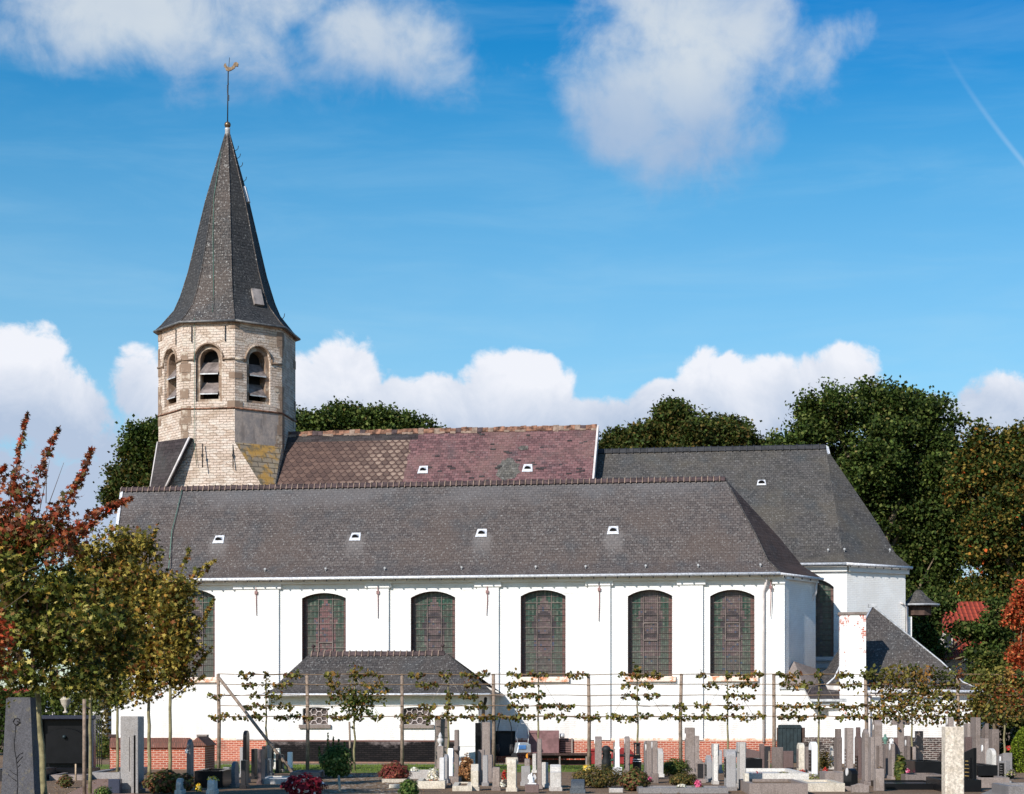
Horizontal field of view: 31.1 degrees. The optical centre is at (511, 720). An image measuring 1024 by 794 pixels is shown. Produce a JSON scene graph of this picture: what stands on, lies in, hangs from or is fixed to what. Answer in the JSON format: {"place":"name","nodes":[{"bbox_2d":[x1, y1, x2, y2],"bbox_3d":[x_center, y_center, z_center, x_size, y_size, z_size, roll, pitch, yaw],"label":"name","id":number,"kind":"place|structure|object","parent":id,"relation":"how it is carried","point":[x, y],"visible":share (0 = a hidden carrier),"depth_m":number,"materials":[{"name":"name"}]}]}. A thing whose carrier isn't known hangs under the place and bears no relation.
{"place":"outdoors","nodes":[
{"label":"outdoors","id":0,"kind":"place"},
{"bbox_2d":[315,773,420,793],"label":"gravel path","id":1,"kind":"structure","parent":0,"point":[351,783],"depth_m":44.86,"materials":[{"name":"gravel"}]},
{"bbox_2d":[280,772,328,793],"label":"chrysanthemums","id":2,"kind":"object","parent":1,"relation":"on","point":[303,783],"visible":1,"depth_m":38.31,"materials":[{"name":"red plant"}]},
{"bbox_2d":[318,732,354,777],"bbox_3d":[-4.874,0.976,50.903,1.104,1.279,1.078,0,0,0],"label":"boxwood","id":3,"kind":"object","parent":1,"relation":"on","point":[337,762],"visible":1,"depth_m":50.60,"materials":[{"name":"green plant"}]},
{"bbox_2d":[377,760,412,778],"bbox_3d":[-3.009,1.321,47.300,0.936,0.592,0.860,0,0,0],"label":"barberry","id":4,"kind":"object","parent":1,"relation":"on","point":[393,771],"visible":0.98,"depth_m":47.07,"materials":[{"name":"red plant"}]},
{"bbox_2d":[397,779,418,793],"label":"boxwood","id":5,"kind":"object","parent":1,"relation":"on","point":[407,786],"visible":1,"depth_m":37.92,"materials":[{"name":"green plant"}]},
{"bbox_2d":[96,764,736,772],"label":"lawn","id":6,"kind":"structure","parent":0,"point":[105,766],"depth_m":61.98,"materials":[{"name":"plant"}]},
{"bbox_2d":[216,674,220,767],"bbox_3d":[-9.244,0.096,58.000,0.138,3.110,0.124,0,0,0],"label":"trellis post","id":7,"kind":"object","parent":6,"relation":"on","point":[218,730],"visible":0.79,"depth_m":57.95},
{"bbox_2d":[207,669,313,744],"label":"trellised linden","id":8,"kind":"object","parent":6,"relation":"on","point":[247,707],"visible":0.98,"depth_m":57.94,"materials":[{"name":"green plant"}]},
{"bbox_2d":[305,675,309,769],"bbox_3d":[-6.446,0.096,58.000,0.134,3.110,0.124,0,0,0],"label":"trellis post","id":9,"kind":"object","parent":6,"relation":"on","point":[307,724],"visible":0.79,"depth_m":57.95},
{"bbox_2d":[316,662,391,770],"bbox_3d":[-4.953,-0.111,57.944,2.378,3.465,1.220,0,0,0],"label":"trellised linden","id":10,"kind":"object","parent":6,"relation":"on","point":[353,699],"visible":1,"depth_m":57.93,"materials":[{"name":"green plant"}]},
{"bbox_2d":[220,683,1020,684],"bbox_3d":[3.557,-1.126,57.934,25.606,0.058,0.024,0,0,0],"label":"trellis cane","id":11,"kind":"object","parent":10,"relation":"attached to","point":[599,684],"visible":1,"depth_m":57.93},
{"bbox_2d":[434,718,447,768],"bbox_3d":[-2.303,0.793,60.000,0.435,1.693,0.580,0,0,-9],"label":"headstone","id":12,"kind":"object","parent":6,"relation":"on","point":[441,725],"visible":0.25,"depth_m":59.79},
{"bbox_2d":[394,669,504,753],"bbox_3d":[-1.957,0.004,58.002,3.510,3.234,0.696,0,0,0],"label":"trellised linden","id":13,"kind":"object","parent":6,"relation":"on","point":[425,686],"visible":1,"depth_m":57.93,"materials":[{"name":"green plant"}]},
{"bbox_2d":[218,673,1023,674],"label":"trellis cane","id":14,"kind":"object","parent":13,"relation":"attached to","point":[602,674],"visible":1,"depth_m":57.92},
{"bbox_2d":[459,723,474,767],"bbox_3d":[-1.486,0.875,62.000,0.634,1.531,0.550,0,0,0],"label":"headstone","id":15,"kind":"object","parent":6,"relation":"on","point":[466,737],"visible":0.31,"depth_m":61.75,"materials":[{"name":"stone"}]},
{"bbox_2d":[482,722,489,754],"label":"headstone","id":16,"kind":"object","parent":6,"relation":"on","point":[486,736],"visible":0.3,"depth_m":56.88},
{"bbox_2d":[492,675,495,766],"bbox_3d":[-0.579,0.096,58.000,0.120,3.109,0.124,0,0,0],"label":"trellis post","id":17,"kind":"object","parent":6,"relation":"on","point":[493,723],"visible":0.79,"depth_m":57.95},
{"bbox_2d":[504,667,599,738],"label":"trellised linden","id":18,"kind":"object","parent":6,"relation":"on","point":[539,707],"visible":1,"depth_m":57.92,"materials":[{"name":"green plant"}]},
{"bbox_2d":[218,715,1022,716],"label":"trellis cane","id":19,"kind":"object","parent":18,"relation":"attached to","point":[595,716],"visible":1,"depth_m":57.93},
{"bbox_2d":[218,705,1023,706],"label":"trellis cane","id":20,"kind":"object","parent":18,"relation":"attached to","point":[609,705],"visible":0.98,"depth_m":57.93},
{"bbox_2d":[528,753,591,766],"bbox_3d":[1.618,1.361,62.530,2.169,0.479,0.560,0,0,0],"label":"bench","id":21,"kind":"object","parent":6,"relation":"on","point":[559,756],"visible":0.69,"depth_m":62.68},
{"bbox_2d":[587,675,590,767],"bbox_3d":[2.424,0.096,58.000,0.130,3.110,0.124,0,0,0],"label":"trellis post","id":22,"kind":"object","parent":6,"relation":"on","point":[588,727],"visible":0.79,"depth_m":57.95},
{"bbox_2d":[595,662,700,754],"bbox_3d":[4.258,-0.110,57.963,3.347,3.461,0.669,0,0,0],"label":"trellised linden","id":23,"kind":"object","parent":6,"relation":"on","point":[633,696],"visible":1,"depth_m":57.92,"materials":[{"name":"green plant"}]},
{"bbox_2d":[693,669,766,748],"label":"trellised linden","id":24,"kind":"object","parent":6,"relation":"on","point":[741,696],"visible":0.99,"depth_m":57.92,"materials":[{"name":"green plant"}]},
{"bbox_2d":[772,674,775,746],"bbox_3d":[8.258,0.096,58.000,0.121,3.109,0.124,0,0,0],"label":"trellis post","id":25,"kind":"object","parent":6,"relation":"on","point":[773,712],"visible":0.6,"depth_m":57.95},
{"bbox_2d":[0,723,1023,793],"bbox_3d":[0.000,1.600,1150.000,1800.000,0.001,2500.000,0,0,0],"label":"ground","id":26,"kind":"structure","parent":0,"point":[254,788],"depth_m":43.05,"materials":[{"name":"gravel"}]},
{"bbox_2d":[0,607,19,707],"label":"maple tree","id":27,"kind":"object","parent":26,"relation":"on","point":[7,637],"visible":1,"depth_m":29.99,"materials":[{"name":"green plant"}]},
{"bbox_2d":[1,697,40,793],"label":"stele","id":28,"kind":"object","parent":26,"relation":"on","point":[20,772],"visible":0.99,"depth_m":32.95,"materials":[{"name":"stone"}]},
{"bbox_2d":[0,689,110,753],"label":"clipped hedge","id":29,"kind":"object","parent":26,"relation":"on","point":[57,707],"visible":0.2,"depth_m":83.27,"materials":[{"name":"green plant"}]},
{"bbox_2d":[0,411,134,793],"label":"maple tree","id":30,"kind":"object","parent":26,"relation":"on","point":[29,542],"visible":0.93,"depth_m":33.63,"materials":[{"name":"green plant"}]},
{"bbox_2d":[38,715,100,773],"bbox_3d":[-12.845,0.735,52.350,2.000,1.750,2.200,0,0,0],"label":"family tomb","id":31,"kind":"object","parent":26,"relation":"on","point":[62,734],"visible":0.5,"depth_m":52.84,"materials":[{"name":"stone"}]},
{"bbox_2d":[82,699,89,793],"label":"tree stake","id":32,"kind":"object","parent":26,"relation":"on","point":[84,787],"visible":1,"depth_m":39.46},
{"bbox_2d":[43,519,150,793],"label":"maple tree","id":33,"kind":"object","parent":26,"relation":"on","point":[113,570],"visible":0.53,"depth_m":39.83,"materials":[{"name":"green plant"}]},
{"bbox_2d":[73,581,147,771],"bbox_3d":[-11.069,-1.391,52.065,2.719,6.083,2.052,0,0,21],"label":"maple tree","id":34,"kind":"object","parent":26,"relation":"on","point":[114,702],"visible":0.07,"depth_m":51.96,"materials":[{"name":"green plant"}]},
{"bbox_2d":[92,767,147,778],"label":"grave kerb","id":35,"kind":"structure","parent":26,"relation":"on","point":[112,773],"depth_m":49.94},
{"bbox_2d":[93,414,157,517],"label":"broadleaf tree","id":36,"kind":"object","parent":26,"relation":"on","point":[136,451],"visible":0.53,"depth_m":105.25,"materials":[{"name":"green plant"}]},
{"bbox_2d":[121,716,145,793],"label":"headstone","id":37,"kind":"object","parent":26,"relation":"on","point":[132,752],"visible":0.97,"depth_m":40.23,"materials":[{"name":"stone"}]},
{"bbox_2d":[110,522,196,782],"bbox_3d":[-9.351,-1.705,46.973,2.636,6.710,2.178,0,0,0],"label":"maple tree","id":38,"kind":"object","parent":26,"relation":"on","point":[139,687],"visible":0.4,"depth_m":46.74,"materials":[{"name":"green plant"}]},
{"bbox_2d":[109,736,216,770],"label":"brick wall","id":39,"kind":"structure","parent":26,"relation":"on","point":[204,752],"depth_m":59.85,"materials":[{"name":"brick"}]},
{"bbox_2d":[139,768,191,792],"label":"photinia","id":40,"kind":"object","parent":26,"relation":"on","point":[163,781],"visible":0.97,"depth_m":40.02,"materials":[{"name":"green plant"}]},
{"bbox_2d":[135,546,217,769],"bbox_3d":[-8.461,-1.357,45.951,1.950,6.016,1.693,0,0,37],"label":"maple tree","id":41,"kind":"object","parent":26,"relation":"on","point":[175,629],"visible":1,"depth_m":45.80,"materials":[{"name":"green plant"}]},
{"bbox_2d":[194,768,230,787],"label":"grave kerb","id":42,"kind":"structure","parent":26,"relation":"on","point":[223,775],"depth_m":43.44,"materials":[{"name":"stone"}]},
{"bbox_2d":[243,730,250,782],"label":"headstone","id":43,"kind":"object","parent":26,"relation":"on","point":[246,746],"visible":0.76,"depth_m":46.90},
{"bbox_2d":[218,677,292,771],"bbox_3d":[-7.911,0.143,56.725,3.636,2.991,0.100,0,0,43],"label":"brace","id":44,"kind":"object","parent":26,"relation":"on","point":[267,740],"visible":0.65,"depth_m":56.68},
{"bbox_2d":[295,396,446,431],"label":"broadleaf tree","id":45,"kind":"object","parent":26,"relation":"on","point":[339,415],"visible":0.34,"depth_m":111.06,"materials":[{"name":"green plant"}]},
{"bbox_2d":[400,675,403,765],"bbox_3d":[-3.463,0.096,58.000,0.118,3.109,0.124,0,0,0],"label":"trellis post","id":46,"kind":"object","parent":26,"relation":"on","point":[401,722],"visible":0.79,"depth_m":57.96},
{"bbox_2d":[417,778,446,788],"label":"grave kerb","id":47,"kind":"structure","parent":26,"relation":"on","point":[424,783],"depth_m":42.94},
{"bbox_2d":[451,730,461,785],"bbox_3d":[-1.350,0.929,45.000,0.280,1.382,0.555,0,0,0],"label":"stone cross","id":48,"kind":"object","parent":26,"relation":"on","point":[456,777],"visible":0.93,"depth_m":44.94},
{"bbox_2d":[458,753,473,781],"bbox_3d":[-1.102,1.201,44.955,0.484,0.818,0.405,0,0,0],"label":"dried shrub","id":49,"kind":"object","parent":26,"relation":"on","point":[464,773],"visible":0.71,"depth_m":44.84,"materials":[{"name":"brown plant"}]},
{"bbox_2d":[495,719,514,759],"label":"wheelbarrow","id":50,"kind":"object","parent":26,"relation":"on","point":[505,743],"visible":0.92,"depth_m":69.51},
{"bbox_2d":[506,757,517,791],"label":"headstone","id":51,"kind":"object","parent":26,"relation":"on","point":[511,762],"visible":0.92,"depth_m":41.28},
{"bbox_2d":[537,738,542,788],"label":"headstone","id":52,"kind":"object","parent":26,"relation":"on","point":[539,761],"visible":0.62,"depth_m":42.70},
{"bbox_2d":[528,730,558,752],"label":"board","id":53,"kind":"object","parent":26,"relation":"on","point":[550,741],"visible":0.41,"depth_m":69.88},
{"bbox_2d":[111,57,983,763],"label":"church","id":54,"kind":"structure","parent":26,"relation":"on","point":[557,553],"depth_m":72.10,"materials":[{"name":"paint"}]},
{"bbox_2d":[182,590,216,681],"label":"window","id":55,"kind":"structure","parent":54,"relation":"in","point":[208,668],"depth_m":72.59,"materials":[{"name":"glass"}]},
{"bbox_2d":[200,351,218,398],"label":"belfry window","id":56,"kind":"structure","parent":54,"relation":"in","point":[210,367],"depth_m":80.16,"materials":[{"name":"wood"}]},
{"bbox_2d":[249,353,265,401],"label":"belfry window","id":57,"kind":"structure","parent":54,"relation":"in","point":[256,391],"depth_m":80.65,"materials":[{"name":"wood"}]},
{"bbox_2d":[299,707,330,727],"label":"window","id":58,"kind":"structure","parent":54,"relation":"in","point":[313,711],"depth_m":68.51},
{"bbox_2d":[304,594,345,657],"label":"window","id":59,"kind":"structure","parent":54,"relation":"in","point":[324,614],"depth_m":71.94,"materials":[{"name":"glass"}]},
{"bbox_2d":[399,707,433,727],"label":"window","id":60,"kind":"structure","parent":54,"relation":"in","point":[419,720],"depth_m":68.00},
{"bbox_2d":[412,592,454,658],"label":"window","id":61,"kind":"structure","parent":54,"relation":"in","point":[433,613],"depth_m":71.33,"materials":[{"name":"glass"}]},
{"bbox_2d":[518,591,568,681],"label":"window","id":62,"kind":"structure","parent":54,"relation":"in","point":[543,612],"depth_m":70.74,"materials":[{"name":"glass"}]},
{"bbox_2d":[625,590,675,681],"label":"window","id":63,"kind":"structure","parent":54,"relation":"in","point":[649,611],"depth_m":70.17,"materials":[{"name":"glass"}]},
{"bbox_2d":[707,590,757,680],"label":"window","id":64,"kind":"structure","parent":54,"relation":"in","point":[731,611],"depth_m":69.74,"materials":[{"name":"glass"}]},
{"bbox_2d":[778,725,800,762],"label":"cellar door","id":65,"kind":"structure","parent":54,"relation":"in","point":[789,736],"depth_m":68.50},
{"bbox_2d":[816,580,832,656],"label":"window","id":66,"kind":"structure","parent":54,"relation":"in","point":[824,596],"depth_m":74.19,"materials":[{"name":"glass"}]},
{"bbox_2d":[549,764,561,790],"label":"headstone","id":67,"kind":"object","parent":26,"relation":"on","point":[555,777],"visible":0.92,"depth_m":41.55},
{"bbox_2d":[570,764,622,787],"bbox_3d":[2.083,1.321,43.518,1.409,0.593,1.369,0,0,0],"label":"heather","id":68,"kind":"object","parent":26,"relation":"on","point":[602,777],"visible":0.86,"depth_m":43.18,"materials":[{"name":"green plant"}]},
{"bbox_2d":[617,766,653,790],"bbox_3d":[2.781,1.329,41.526,0.846,0.572,0.759,0,0,0],"label":"photinia","id":69,"kind":"object","parent":26,"relation":"on","point":[632,780],"visible":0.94,"depth_m":41.31,"materials":[{"name":"green plant"}]},
{"bbox_2d":[650,741,658,782],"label":"headstone","id":70,"kind":"object","parent":26,"relation":"on","point":[654,775],"visible":0.83,"depth_m":46.75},
{"bbox_2d":[664,758,692,775],"bbox_3d":[4.679,1.351,52.809,1.030,0.531,0.925,0,0,0],"label":"shrub","id":71,"kind":"object","parent":26,"relation":"on","point":[677,767],"visible":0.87,"depth_m":52.55,"materials":[{"name":"green plant"}]},
{"bbox_2d":[636,786,727,792],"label":"grave kerb","id":72,"kind":"structure","parent":26,"relation":"on","point":[686,789],"depth_m":40.14,"materials":[{"name":"stone"}]},
{"bbox_2d":[598,389,769,448],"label":"broadleaf tree","id":73,"kind":"object","parent":26,"relation":"on","point":[675,421],"visible":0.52,"depth_m":107.03,"materials":[{"name":"green plant"}]},
{"bbox_2d":[669,771,698,785],"bbox_3d":[4.062,1.412,43.528,0.748,0.408,0.702,0,0,0],"label":"heather","id":74,"kind":"object","parent":26,"relation":"on","point":[685,778],"visible":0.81,"depth_m":43.33,"materials":[{"name":"green plant"}]},
{"bbox_2d":[685,728,695,774],"bbox_3d":[5.217,0.931,54.000,0.306,1.418,0.580,0,0,0],"label":"headstone","id":75,"kind":"object","parent":26,"relation":"on","point":[690,744],"visible":0.74,"depth_m":53.75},
{"bbox_2d":[711,744,718,783],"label":"headstone","id":76,"kind":"object","parent":26,"relation":"on","point":[714,752],"visible":0.85,"depth_m":45.78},
{"bbox_2d":[723,749,736,790],"bbox_3d":[4.978,1.152,42.000,0.290,0.977,0.582,0,0,0],"label":"headstone","id":77,"kind":"object","parent":26,"relation":"on","point":[729,755],"visible":0.94,"depth_m":41.75,"materials":[{"name":"stone"}]},
{"bbox_2d":[736,742,745,787],"bbox_3d":[5.418,1.080,43.500,0.207,1.119,0.684,0,0,0],"label":"headstone","id":78,"kind":"object","parent":26,"relation":"on","point":[741,757],"visible":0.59,"depth_m":43.21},
{"bbox_2d":[736,768,808,782],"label":"grave kerb","id":79,"kind":"structure","parent":26,"relation":"on","point":[768,773],"depth_m":43.94,"materials":[{"name":"stone"}]},
{"bbox_2d":[739,779,807,793],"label":"grave kerb","id":80,"kind":"structure","parent":26,"relation":"on","point":[772,786],"depth_m":39.54,"materials":[{"name":"stone"}]},
{"bbox_2d":[771,747,782,767],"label":"headstone","id":81,"kind":"object","parent":26,"relation":"on","point":[776,757],"visible":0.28,"depth_m":51.88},
{"bbox_2d":[809,742,818,776],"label":"headstone","id":82,"kind":"object","parent":26,"relation":"on","point":[813,758],"visible":0.84,"depth_m":49.73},
{"bbox_2d":[773,668,867,770],"bbox_3d":[9.708,-0.008,58.007,2.988,3.258,0.790,0,0,0],"label":"trellised linden","id":83,"kind":"object","parent":26,"relation":"on","point":[840,675],"visible":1,"depth_m":57.92,"materials":[{"name":"green plant"}]},
{"bbox_2d":[798,780,844,791],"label":"grave kerb","id":84,"kind":"structure","parent":26,"relation":"on","point":[824,786],"depth_m":41.14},
{"bbox_2d":[833,729,842,771],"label":"headstone","id":85,"kind":"object","parent":26,"relation":"on","point":[837,752],"visible":0.79,"depth_m":54.75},
{"bbox_2d":[844,728,853,769],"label":"headstone","id":86,"kind":"object","parent":26,"relation":"on","point":[848,747],"visible":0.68,"depth_m":52.76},
{"bbox_2d":[843,768,857,790],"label":"headstone","id":87,"kind":"object","parent":26,"relation":"on","point":[850,776],"visible":0.84,"depth_m":41.86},
{"bbox_2d":[855,727,861,777],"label":"headstone","id":88,"kind":"object","parent":26,"relation":"on","point":[858,753],"visible":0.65,"depth_m":50.71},
{"bbox_2d":[860,729,868,784],"bbox_3d":[8.835,0.928,46.000,0.163,1.424,0.582,0,0,0],"label":"headstone","id":89,"kind":"object","parent":26,"relation":"on","point":[865,736],"visible":0.69,"depth_m":45.84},
{"bbox_2d":[760,373,974,629],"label":"broadleaf tree","id":90,"kind":"object","parent":26,"relation":"on","point":[892,458],"visible":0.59,"depth_m":100.57,"materials":[{"name":"green plant"}]},
{"bbox_2d":[867,737,874,785],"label":"headstone","id":91,"kind":"object","parent":26,"relation":"on","point":[871,754],"visible":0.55,"depth_m":44.80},
{"bbox_2d":[872,720,881,768],"bbox_3d":[11.308,0.820,57.000,0.282,1.640,0.685,0,0,0],"label":"headstone","id":92,"kind":"object","parent":26,"relation":"on","point":[877,729],"visible":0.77,"depth_m":56.70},
{"bbox_2d":[891,717,909,756],"bbox_3d":[12.248,0.767,58.000,0.588,1.705,0.421,0,0,0],"label":"stone cross","id":93,"kind":"object","parent":26,"relation":"on","point":[900,731],"visible":0.66,"depth_m":57.92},
{"bbox_2d":[871,780,932,789],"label":"grave kerb","id":94,"kind":"structure","parent":26,"relation":"on","point":[905,785],"depth_m":42.24,"materials":[{"name":"stone"}]},
{"bbox_2d":[838,660,992,746],"bbox_3d":[12.710,-0.145,57.928,4.855,3.532,0.917,0,0,0],"label":"trellised linden","id":95,"kind":"object","parent":26,"relation":"on","point":[905,701],"visible":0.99,"depth_m":57.91,"materials":[{"name":"green plant"}]},
{"bbox_2d":[905,760,941,773],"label":"grave kerb","id":96,"kind":"structure","parent":26,"relation":"on","point":[924,766],"depth_m":46.44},
{"bbox_2d":[942,727,963,793],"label":"headstone","id":97,"kind":"object","parent":26,"relation":"on","point":[952,760],"visible":1,"depth_m":36.83,"materials":[{"name":"stone"}]},
{"bbox_2d":[926,776,980,791],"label":"grave kerb","id":98,"kind":"structure","parent":26,"relation":"on","point":[972,785],"depth_m":40.94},
{"bbox_2d":[905,589,1017,667],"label":"tree","id":99,"kind":"object","parent":26,"relation":"on","point":[989,632],"visible":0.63,"depth_m":84.66,"materials":[{"name":"green plant"}]},
{"bbox_2d":[964,748,976,779],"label":"headstone","id":100,"kind":"object","parent":26,"relation":"on","point":[970,763],"visible":0.57,"depth_m":41.82,"materials":[{"name":"black stone"}]},
{"bbox_2d":[970,717,980,762],"bbox_3d":[12.848,0.782,51.000,0.194,1.715,0.683,0,0,0],"label":"headstone","id":101,"kind":"object","parent":26,"relation":"on","point":[975,728],"visible":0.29,"depth_m":50.70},
{"bbox_2d":[937,416,1023,744],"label":"broadleaf tree","id":102,"kind":"object","parent":26,"relation":"on","point":[986,471],"visible":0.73,"depth_m":96.07,"materials":[{"name":"green plant"}]},
{"bbox_2d":[937,662,1023,752],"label":"trellised linden","id":103,"kind":"object","parent":26,"relation":"on","point":[992,682],"visible":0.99,"depth_m":57.91,"materials":[{"name":"green plant"}]},
{"bbox_2d":[977,763,997,776],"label":"grave kerb","id":104,"kind":"structure","parent":26,"relation":"on","point":[986,770],"depth_m":44.94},
{"bbox_2d":[963,647,1023,728],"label":"linden tree","id":105,"kind":"object","parent":26,"relation":"on","point":[992,659],"visible":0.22,"depth_m":75.61,"materials":[{"name":"green plant"}]},
{"bbox_2d":[977,776,1009,787],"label":"grave kerb","id":106,"kind":"structure","parent":26,"relation":"on","point":[986,782],"depth_m":43.54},
{"bbox_2d":[991,578,1023,714],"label":"red maple","id":107,"kind":"object","parent":26,"relation":"on","point":[1014,610],"visible":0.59,"depth_m":69.69,"materials":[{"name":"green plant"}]},
{"bbox_2d":[992,783,1023,793],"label":"grave kerb","id":108,"kind":"structure","parent":26,"relation":"on","point":[1007,788],"depth_m":38.97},
{"bbox_2d":[1009,726,1023,772],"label":"conifer","id":109,"kind":"object","parent":26,"relation":"on","point":[1017,744],"visible":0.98,"depth_m":55.95,"materials":[{"name":"green plant"}]},
{"bbox_2d":[0,0,1023,698],"label":"sky","id":110,"kind":"structure","parent":0,"point":[466,213],"materials":[{"name":"blue"}]},
{"bbox_2d":[222,694,1015,695],"bbox_3d":[3.557,-0.785,57.934,25.606,0.056,0.024,0,0,0],"label":"trellis cane","id":111,"kind":"object","parent":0,"point":[596,695],"visible":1,"depth_m":57.93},
{"bbox_2d":[923,602,992,729],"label":"house","id":112,"kind":"structure","parent":0,"point":[969,611],"depth_m":90.69,"materials":[{"name":"red tile"}]},
{"bbox_2d":[982,789,994,793],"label":"asphalt path","id":113,"kind":"structure","parent":0,"point":[988,792],"depth_m":40.52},
{"bbox_2d":[981,714,1020,753],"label":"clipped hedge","id":114,"kind":"object","parent":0,"point":[1001,730],"visible":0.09,"depth_m":79.36,"materials":[{"name":"green plant"}]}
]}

